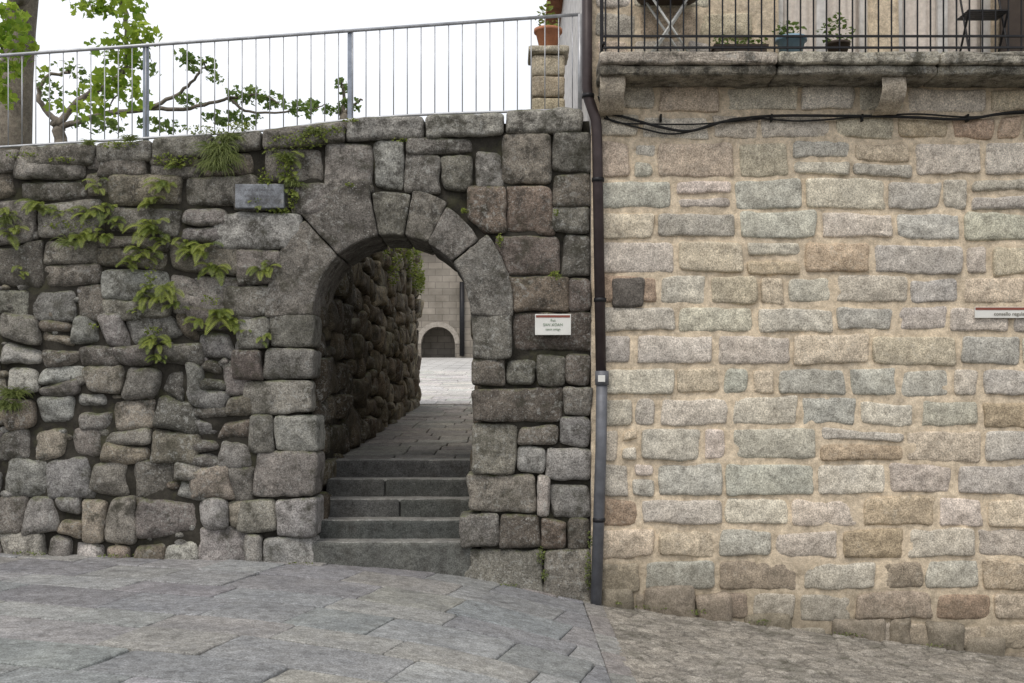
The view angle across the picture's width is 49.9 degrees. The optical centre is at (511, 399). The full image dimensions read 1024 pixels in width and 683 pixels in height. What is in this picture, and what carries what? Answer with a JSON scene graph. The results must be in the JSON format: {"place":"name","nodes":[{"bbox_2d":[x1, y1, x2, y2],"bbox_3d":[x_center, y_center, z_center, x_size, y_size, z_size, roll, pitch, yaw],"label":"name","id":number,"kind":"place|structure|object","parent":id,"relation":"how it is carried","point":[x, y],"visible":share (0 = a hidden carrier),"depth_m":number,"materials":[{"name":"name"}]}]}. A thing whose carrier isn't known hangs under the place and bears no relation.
{"place":"outdoors","nodes":[
{"label":"outdoors","id":0,"kind":"place"},
{"bbox_2d":[0,0,546,144],"label":"sky","id":1,"kind":"structure","parent":0,"point":[177,20],"materials":[{"name":"white"}]},
{"bbox_2d":[0,553,636,682],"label":"street pavement","id":2,"kind":"structure","parent":0,"point":[73,618],"depth_m":8.29,"materials":[{"name":"grey stone"}]},
{"bbox_2d":[321,256,399,490],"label":"terrace ground","id":3,"kind":"structure","parent":0,"point":[336,420],"depth_m":12.91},
{"bbox_2d":[0,0,162,150],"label":"plane tree","id":4,"kind":"object","parent":3,"relation":"on","point":[18,24],"visible":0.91,"depth_m":13.37,"materials":[{"name":"green plant"}]},
{"bbox_2d":[36,48,323,141],"bbox_3d":[-5.120,-4.247,16.996,4.469,2.288,0.873,0,0,0],"label":"pollarded tree","id":5,"kind":"object","parent":3,"relation":"on","point":[56,123],"visible":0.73,"depth_m":16.96,"materials":[{"name":"green plant"}]},
{"bbox_2d":[299,77,362,127],"bbox_3d":[-3.142,-4.593,18.991,1.140,1.964,0.630,0,0,0],"label":"pollarded tree","id":6,"kind":"object","parent":3,"relation":"on","point":[343,113],"visible":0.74,"depth_m":18.92,"materials":[{"name":"green plant"}]},
{"bbox_2d":[415,296,418,353],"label":"end stones","id":7,"kind":"object","parent":3,"relation":"on","point":[417,330],"depth_m":23.52,"materials":[{"name":"stone"}]},
{"bbox_2d":[342,370,474,458],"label":"alley pavement","id":8,"kind":"structure","parent":0,"point":[438,422],"depth_m":17.19,"materials":[{"name":"grey stone"}]},
{"bbox_2d":[420,358,472,441],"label":"plaza ground","id":9,"kind":"structure","parent":0,"point":[445,364],"depth_m":55.74,"materials":[{"name":"stone"}]},
{"bbox_2d":[417,251,472,357],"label":"facade","id":10,"kind":"structure","parent":9,"relation":"on","point":[440,297],"depth_m":71.00,"materials":[{"name":"beige stone"}]},
{"bbox_2d":[422,327,454,357],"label":"back room","id":11,"kind":"object","parent":10,"relation":"in","point":[438,342],"depth_m":73.20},
{"bbox_2d":[418,322,459,343],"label":"arch surround","id":12,"kind":"object","parent":10,"relation":"attached to","point":[448,327],"visible":0.14,"depth_m":70.94,"materials":[{"name":"stone"}]},
{"bbox_2d":[460,282,463,355],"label":"downpipe","id":13,"kind":"object","parent":10,"relation":"attached to","point":[461,318],"visible":0.89,"depth_m":70.66,"materials":[{"name":"black metal"}]},
{"bbox_2d":[599,605,1023,682],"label":"cobbled street","id":14,"kind":"structure","parent":0,"point":[656,647],"depth_m":9.72,"materials":[{"name":"grey stone"}]},
{"bbox_2d":[13,531,947,646],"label":"base weeds","id":15,"kind":"object","parent":14,"relation":"on","point":[586,568],"visible":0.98,"depth_m":10.91,"materials":[{"name":"green plant"}]},
{"bbox_2d":[591,0,1023,655],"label":"facade mortar","id":16,"kind":"object","parent":14,"relation":"on","point":[879,24],"visible":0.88,"depth_m":11.00,"materials":[{"name":"beige concrete"}]},
{"bbox_2d":[582,0,608,604],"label":"drainpipe","id":17,"kind":"object","parent":16,"relation":"attached to","point":[601,378],"visible":1,"depth_m":10.83,"materials":[{"name":"black metal"}]},
{"bbox_2d":[596,0,1023,116],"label":"balcony","id":18,"kind":"structure","parent":16,"relation":"attached to","point":[894,75],"depth_m":10.57,"materials":[{"name":"stone"}]},
{"bbox_2d":[637,0,695,51],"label":"folding table","id":19,"kind":"object","parent":18,"relation":"on","point":[649,3],"visible":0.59,"depth_m":10.88,"materials":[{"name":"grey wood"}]},
{"bbox_2d":[710,34,768,51],"bbox_3d":[2.227,-3.462,10.790,0.577,0.251,0.210,0,0,0],"label":"planter box","id":20,"kind":"object","parent":18,"relation":"on","point":[718,43],"visible":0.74,"depth_m":10.70,"materials":[{"name":"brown wood"}]},
{"bbox_2d":[772,20,806,51],"bbox_3d":[2.731,-3.531,10.800,0.351,0.392,0.306,0,0,0],"label":"plant pot","id":21,"kind":"object","parent":18,"relation":"on","point":[783,41],"visible":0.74,"depth_m":10.72,"materials":[{"name":"blue plastic"}]},
{"bbox_2d":[597,96,1023,134],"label":"power cable","id":22,"kind":"object","parent":18,"relation":"attached to","point":[967,118],"visible":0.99,"depth_m":10.92,"materials":[{"name":"black rubber"}]},
{"bbox_2d":[816,12,855,51],"bbox_3d":[3.177,-3.568,10.800,0.400,0.467,0.248,0,0,0],"label":"plant pot","id":23,"kind":"object","parent":18,"relation":"on","point":[845,42],"visible":0.59,"depth_m":10.75,"materials":[{"name":"black plastic"}]},
{"bbox_2d":[957,0,1009,51],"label":"folding chair","id":24,"kind":"object","parent":18,"relation":"on","point":[976,14],"visible":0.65,"depth_m":10.76,"materials":[{"name":"black metal"}]},
{"bbox_2d":[999,0,1023,51],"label":"shutter","id":25,"kind":"object","parent":18,"relation":"on","point":[1014,17],"depth_m":10.94,"materials":[{"name":"brown wood"}]},
{"bbox_2d":[777,0,870,53],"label":"reveal","id":26,"kind":"object","parent":16,"relation":"attached to","point":[867,23],"depth_m":11.00,"materials":[{"name":"beige stone"}]},
{"bbox_2d":[783,0,858,51],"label":"curtain","id":27,"kind":"object","parent":26,"relation":"hanging from","point":[807,11],"depth_m":11.19,"materials":[{"name":"white fabric"}]},
{"bbox_2d":[778,0,866,52],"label":"door frame","id":28,"kind":"object","parent":26,"relation":"attached to","point":[820,12],"depth_m":11.09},
{"bbox_2d":[897,0,994,51],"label":"reveal","id":29,"kind":"object","parent":16,"relation":"attached to","point":[992,28],"depth_m":11.01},
{"bbox_2d":[902,0,979,51],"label":"curtain","id":30,"kind":"object","parent":29,"relation":"hanging from","point":[911,17],"depth_m":11.19,"materials":[{"name":"white fabric"}]},
{"bbox_2d":[898,0,990,53],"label":"door frame","id":31,"kind":"object","parent":29,"relation":"attached to","point":[939,21],"depth_m":11.09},
{"bbox_3d":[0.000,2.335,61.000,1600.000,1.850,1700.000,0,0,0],"label":"ground","id":32,"kind":"structure","parent":0,"visible":0},
{"bbox_2d":[302,246,423,518],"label":"stones","id":33,"kind":"object","parent":32,"relation":"on","point":[363,296],"visible":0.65,"depth_m":14.94,"materials":[{"name":"stone"}]},
{"bbox_2d":[382,247,425,295],"bbox_3d":[-1.896,-2.663,19.741,0.238,1.712,7.284,0,0,0],"label":"ivy","id":34,"kind":"object","parent":33,"relation":"attached to","point":[420,278],"visible":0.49,"depth_m":20.69,"materials":[{"name":"green plant"}]},
{"bbox_2d":[312,458,471,576],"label":"granite steps","id":35,"kind":"structure","parent":32,"relation":"on","point":[397,513],"depth_m":11.61,"materials":[{"name":"grey stone"}]},
{"bbox_2d":[322,121,588,245],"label":"wall","id":36,"kind":"structure","parent":32,"relation":"on","point":[585,126],"depth_m":11.12,"materials":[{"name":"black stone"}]},
{"bbox_2d":[0,133,590,582],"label":"joints","id":37,"kind":"object","parent":36,"relation":"attached to","point":[456,201],"visible":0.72,"depth_m":11.06,"materials":[{"name":"grey concrete"}]},
{"bbox_2d":[0,107,592,601],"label":"stones","id":38,"kind":"object","parent":36,"relation":"attached to","point":[286,301],"visible":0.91,"depth_m":10.99,"materials":[{"name":"stone"}]},
{"bbox_2d":[0,207,17,219],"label":"fern","id":39,"kind":"object","parent":38,"relation":"on","point":[5,210],"visible":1,"depth_m":10.92,"materials":[{"name":"green plant"}]},
{"bbox_2d":[0,214,22,227],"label":"grass tuft","id":40,"kind":"object","parent":38,"relation":"on","point":[5,219],"visible":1,"depth_m":10.92,"materials":[{"name":"green plant"}]},
{"bbox_2d":[0,400,27,415],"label":"grass tuft","id":41,"kind":"object","parent":38,"relation":"on","point":[8,405],"visible":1,"depth_m":10.91,"materials":[{"name":"green plant"}]},
{"bbox_2d":[0,224,29,249],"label":"fern","id":42,"kind":"object","parent":38,"relation":"on","point":[13,233],"visible":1,"depth_m":10.92,"materials":[{"name":"green plant"}]},
{"bbox_2d":[0,385,34,404],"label":"grass tuft","id":43,"kind":"object","parent":38,"relation":"on","point":[13,393],"visible":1,"depth_m":10.90,"materials":[{"name":"green plant"}]},
{"bbox_2d":[11,265,28,279],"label":"fern","id":44,"kind":"object","parent":38,"relation":"on","point":[14,268],"visible":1,"depth_m":10.95,"materials":[{"name":"green plant"}]},
{"bbox_2d":[15,198,57,215],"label":"fern","id":45,"kind":"object","parent":38,"relation":"on","point":[33,203],"visible":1,"depth_m":10.93,"materials":[{"name":"green plant"}]},
{"bbox_2d":[42,208,72,218],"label":"fern","id":46,"kind":"object","parent":38,"relation":"on","point":[51,210],"visible":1,"depth_m":10.91,"materials":[{"name":"green plant"}]},
{"bbox_2d":[50,234,87,250],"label":"grass tuft","id":47,"kind":"object","parent":38,"relation":"on","point":[65,242],"visible":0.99,"depth_m":10.92,"materials":[{"name":"green plant"}]},
{"bbox_2d":[69,227,96,249],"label":"fern","id":48,"kind":"object","parent":38,"relation":"on","point":[85,236],"visible":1,"depth_m":10.87,"materials":[{"name":"green plant"}]},
{"bbox_2d":[68,205,104,223],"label":"fern","id":49,"kind":"object","parent":38,"relation":"on","point":[92,213],"visible":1,"depth_m":10.91,"materials":[{"name":"green plant"}]},
{"bbox_2d":[78,139,98,145],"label":"grass tuft","id":50,"kind":"object","parent":38,"relation":"on","point":[88,142],"visible":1,"depth_m":10.92,"materials":[{"name":"green plant"}]},
{"bbox_2d":[82,177,107,194],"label":"fern","id":51,"kind":"object","parent":38,"relation":"on","point":[95,190],"visible":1,"depth_m":10.95,"materials":[{"name":"green plant"}]},
{"bbox_2d":[91,228,113,244],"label":"fern","id":52,"kind":"object","parent":38,"relation":"on","point":[107,237],"visible":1,"depth_m":10.91,"materials":[{"name":"green plant"}]},
{"bbox_2d":[100,203,116,218],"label":"fern","id":53,"kind":"object","parent":38,"relation":"on","point":[109,212],"visible":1,"depth_m":10.93,"materials":[{"name":"green plant"}]},
{"bbox_2d":[99,216,125,230],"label":"fern","id":54,"kind":"object","parent":38,"relation":"on","point":[115,219],"visible":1,"depth_m":10.92,"materials":[{"name":"green plant"}]},
{"bbox_2d":[116,255,139,271],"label":"fern","id":55,"kind":"object","parent":38,"relation":"on","point":[131,265],"visible":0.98,"depth_m":10.91,"materials":[{"name":"green plant"}]},
{"bbox_2d":[126,304,146,312],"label":"fern","id":56,"kind":"object","parent":38,"relation":"on","point":[142,311],"visible":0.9,"depth_m":10.93,"materials":[{"name":"green plant"}]},
{"bbox_2d":[123,245,163,264],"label":"fern","id":57,"kind":"object","parent":38,"relation":"on","point":[140,255],"visible":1,"depth_m":10.92,"materials":[{"name":"green plant"}]},
{"bbox_2d":[133,283,156,309],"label":"fern","id":58,"kind":"object","parent":38,"relation":"on","point":[138,295],"visible":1,"depth_m":10.90,"materials":[{"name":"green plant"}]},
{"bbox_2d":[122,217,169,246],"bbox_3d":[-3.621,-1.664,10.884,0.510,0.321,0.276,0,0,0],"label":"fern","id":59,"kind":"object","parent":38,"relation":"on","point":[146,226],"visible":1,"depth_m":10.87,"materials":[{"name":"green plant"}]},
{"bbox_2d":[137,196,164,210],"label":"fern","id":60,"kind":"object","parent":38,"relation":"on","point":[151,199],"visible":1,"depth_m":10.94,"materials":[{"name":"green plant"}]},
{"bbox_2d":[138,334,171,354],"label":"fern","id":61,"kind":"object","parent":38,"relation":"on","point":[150,341],"visible":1,"depth_m":10.91,"materials":[{"name":"green plant"}]},
{"bbox_2d":[145,353,167,363],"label":"fern","id":62,"kind":"object","parent":38,"relation":"on","point":[157,357],"visible":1,"depth_m":10.94,"materials":[{"name":"green plant"}]},
{"bbox_2d":[144,177,177,194],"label":"fern","id":63,"kind":"object","parent":38,"relation":"attached to","point":[158,184],"visible":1,"depth_m":10.89,"materials":[{"name":"green plant"}]},
{"bbox_2d":[144,227,178,251],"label":"fern","id":64,"kind":"object","parent":38,"relation":"on","point":[162,240],"visible":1,"depth_m":10.93,"materials":[{"name":"green plant"}]},
{"bbox_2d":[148,281,184,308],"bbox_3d":[-3.423,-1.042,10.903,0.371,0.279,0.239,0,0,0],"label":"fern","id":65,"kind":"object","parent":38,"relation":"on","point":[169,290],"visible":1,"depth_m":10.89,"materials":[{"name":"green plant"}]},
{"bbox_2d":[164,159,185,169],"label":"fern","id":66,"kind":"object","parent":38,"relation":"on","point":[167,165],"visible":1,"depth_m":10.94,"materials":[{"name":"green plant"}]},
{"bbox_2d":[161,298,189,311],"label":"fern","id":67,"kind":"object","parent":38,"relation":"on","point":[171,305],"visible":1,"depth_m":10.92,"materials":[{"name":"green plant"}]},
{"bbox_2d":[171,237,197,255],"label":"fern","id":68,"kind":"object","parent":38,"relation":"on","point":[190,245],"visible":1,"depth_m":10.93,"materials":[{"name":"green plant"}]},
{"bbox_2d":[182,316,209,330],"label":"fern","id":69,"kind":"object","parent":38,"relation":"on","point":[197,322],"visible":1,"depth_m":10.91,"materials":[{"name":"green plant"}]},
{"bbox_2d":[175,241,222,263],"bbox_3d":[-3.090,-1.466,10.900,0.469,0.259,0.243,0,0,0],"label":"fern","id":70,"kind":"object","parent":38,"relation":"on","point":[202,250],"visible":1,"depth_m":10.88,"materials":[{"name":"green plant"}]},
{"bbox_2d":[194,261,229,285],"bbox_3d":[-2.955,-1.255,10.935,0.384,0.265,0.163,0,0,12],"label":"fern","id":71,"kind":"object","parent":38,"relation":"on","point":[213,269],"visible":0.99,"depth_m":10.91,"materials":[{"name":"green plant"}]},
{"bbox_2d":[188,137,243,161],"bbox_3d":[-2.937,-2.463,10.838,0.593,0.267,0.265,0,0,0],"label":"grass tuft","id":72,"kind":"object","parent":38,"relation":"on","point":[217,147],"visible":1,"depth_m":10.88,"materials":[{"name":"green plant"}]},
{"bbox_2d":[211,129,244,144],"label":"grass tuft","id":73,"kind":"object","parent":72,"relation":"on","point":[233,136],"visible":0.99,"depth_m":10.91,"materials":[{"name":"green plant"}]},
{"bbox_2d":[204,308,236,334],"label":"fern","id":74,"kind":"object","parent":38,"relation":"on","point":[222,314],"visible":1,"depth_m":10.90,"materials":[{"name":"green plant"}]},
{"bbox_2d":[201,151,247,171],"bbox_3d":[-2.851,-2.350,10.860,0.476,0.254,0.221,0,0,0],"label":"grass tuft","id":75,"kind":"object","parent":38,"relation":"on","point":[228,158],"visible":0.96,"depth_m":10.89,"materials":[{"name":"green plant"}]},
{"bbox_2d":[219,317,244,331],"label":"fern","id":76,"kind":"object","parent":38,"relation":"on","point":[234,326],"visible":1,"depth_m":10.93,"materials":[{"name":"green plant"}]},
{"bbox_2d":[235,184,285,209],"bbox_3d":[-2.504,-2.023,10.976,0.486,0.238,0.147,0,0,0],"label":"stone plaque","id":77,"kind":"object","parent":38,"relation":"on","point":[270,196],"visible":1,"depth_m":10.90,"materials":[{"name":"grey stone"}]},
{"bbox_2d":[246,260,280,280],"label":"fern","id":78,"kind":"object","parent":38,"relation":"on","point":[266,269],"visible":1,"depth_m":10.88,"materials":[{"name":"green plant"}]},
{"bbox_2d":[256,333,270,347],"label":"fern","id":79,"kind":"object","parent":38,"relation":"on","point":[268,336],"visible":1,"depth_m":10.93,"materials":[{"name":"green plant"}]},
{"bbox_2d":[6,118,561,335],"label":"wall herbs","id":80,"kind":"object","parent":38,"relation":"on","point":[282,173],"depth_m":10.93,"materials":[{"name":"green plant"}]},
{"bbox_2d":[117,134,140,141],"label":"grass tuft","id":81,"kind":"object","parent":80,"relation":"on","point":[131,138],"visible":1,"depth_m":10.93,"materials":[{"name":"green plant"}]},
{"bbox_2d":[191,157,239,176],"bbox_3d":[-2.926,-2.286,10.858,0.509,0.252,0.223,0,0,0],"label":"grass tuft","id":82,"kind":"object","parent":80,"relation":"on","point":[220,167],"visible":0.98,"depth_m":10.88,"materials":[{"name":"green plant"}]},
{"bbox_2d":[302,125,325,135],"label":"grass tuft","id":83,"kind":"object","parent":80,"relation":"on","point":[315,130],"visible":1,"depth_m":10.91,"materials":[{"name":"green plant"}]},
{"bbox_2d":[268,150,300,162],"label":"grass tuft","id":84,"kind":"object","parent":38,"relation":"on","point":[280,156],"visible":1,"depth_m":10.91,"materials":[{"name":"green plant"}]},
{"bbox_2d":[262,142,280,153],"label":"fern","id":85,"kind":"object","parent":84,"relation":"on","point":[270,150],"visible":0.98,"depth_m":10.96,"materials":[{"name":"green plant"}]},
{"bbox_2d":[277,171,298,184],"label":"fern","id":86,"kind":"object","parent":38,"relation":"on","point":[289,177],"visible":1,"depth_m":10.91,"materials":[{"name":"green plant"}]},
{"bbox_2d":[0,13,581,147],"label":"metal railing","id":87,"kind":"object","parent":38,"relation":"on","point":[145,46],"visible":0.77,"depth_m":11.35,"materials":[{"name":"metal"}]},
{"bbox_2d":[283,186,298,197],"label":"fern","id":88,"kind":"object","parent":38,"relation":"on","point":[294,192],"visible":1,"depth_m":10.91,"materials":[{"name":"green plant"}]},
{"bbox_2d":[284,150,303,167],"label":"fern","id":89,"kind":"object","parent":38,"relation":"on","point":[297,163],"visible":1,"depth_m":10.92,"materials":[{"name":"green plant"}]},
{"bbox_2d":[282,178,308,188],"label":"grass tuft","id":90,"kind":"object","parent":38,"relation":"on","point":[294,183],"visible":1,"depth_m":10.92,"materials":[{"name":"green plant"}]},
{"bbox_2d":[294,133,306,144],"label":"fern","id":91,"kind":"object","parent":38,"relation":"on","point":[300,141],"visible":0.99,"depth_m":10.92,"materials":[{"name":"green plant"}]},
{"bbox_2d":[535,314,570,334],"bbox_3d":[0.406,-0.748,10.947,0.357,0.208,0.105,0,0,0],"label":"street name sign","id":92,"kind":"object","parent":38,"relation":"on","point":[552,324],"visible":1,"depth_m":10.90,"materials":[{"name":"white metal"}]},
{"bbox_2d":[311,256,415,490],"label":"joints","id":93,"kind":"object","parent":36,"relation":"attached to","point":[330,454],"visible":0.02,"depth_m":12.69,"materials":[{"name":"black concrete"}]},
{"bbox_2d":[559,0,590,422],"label":"side wall","id":94,"kind":"structure","parent":32,"relation":"on","point":[571,6],"depth_m":14.61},
{"bbox_2d":[595,0,1023,657],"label":"facade stones","id":95,"kind":"object","parent":32,"relation":"on","point":[671,586],"visible":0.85,"depth_m":10.98,"materials":[{"name":"stone"}]},
{"bbox_2d":[974,307,1023,317],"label":"information sign","id":96,"kind":"object","parent":95,"relation":"attached to","point":[998,312],"visible":1,"depth_m":10.94,"materials":[{"name":"white paint"}]},
{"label":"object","id":97,"kind":"object","parent":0,"visible":0},
{"bbox_2d":[470,323,480,470],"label":"stones","id":98,"kind":"object","parent":97,"relation":"on","point":[477,387],"depth_m":11.55,"materials":[{"name":"stone"}]},
{"bbox_2d":[528,45,568,108],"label":"stone pier","id":99,"kind":"structure","parent":97,"relation":"on","point":[551,76],"depth_m":12.34,"materials":[{"name":"stone"}]},
{"bbox_2d":[534,1,561,45],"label":"plant pot","id":100,"kind":"object","parent":99,"relation":"on","point":[551,34],"visible":0.73,"depth_m":12.41,"materials":[{"name":"ceramic"}]}
]}

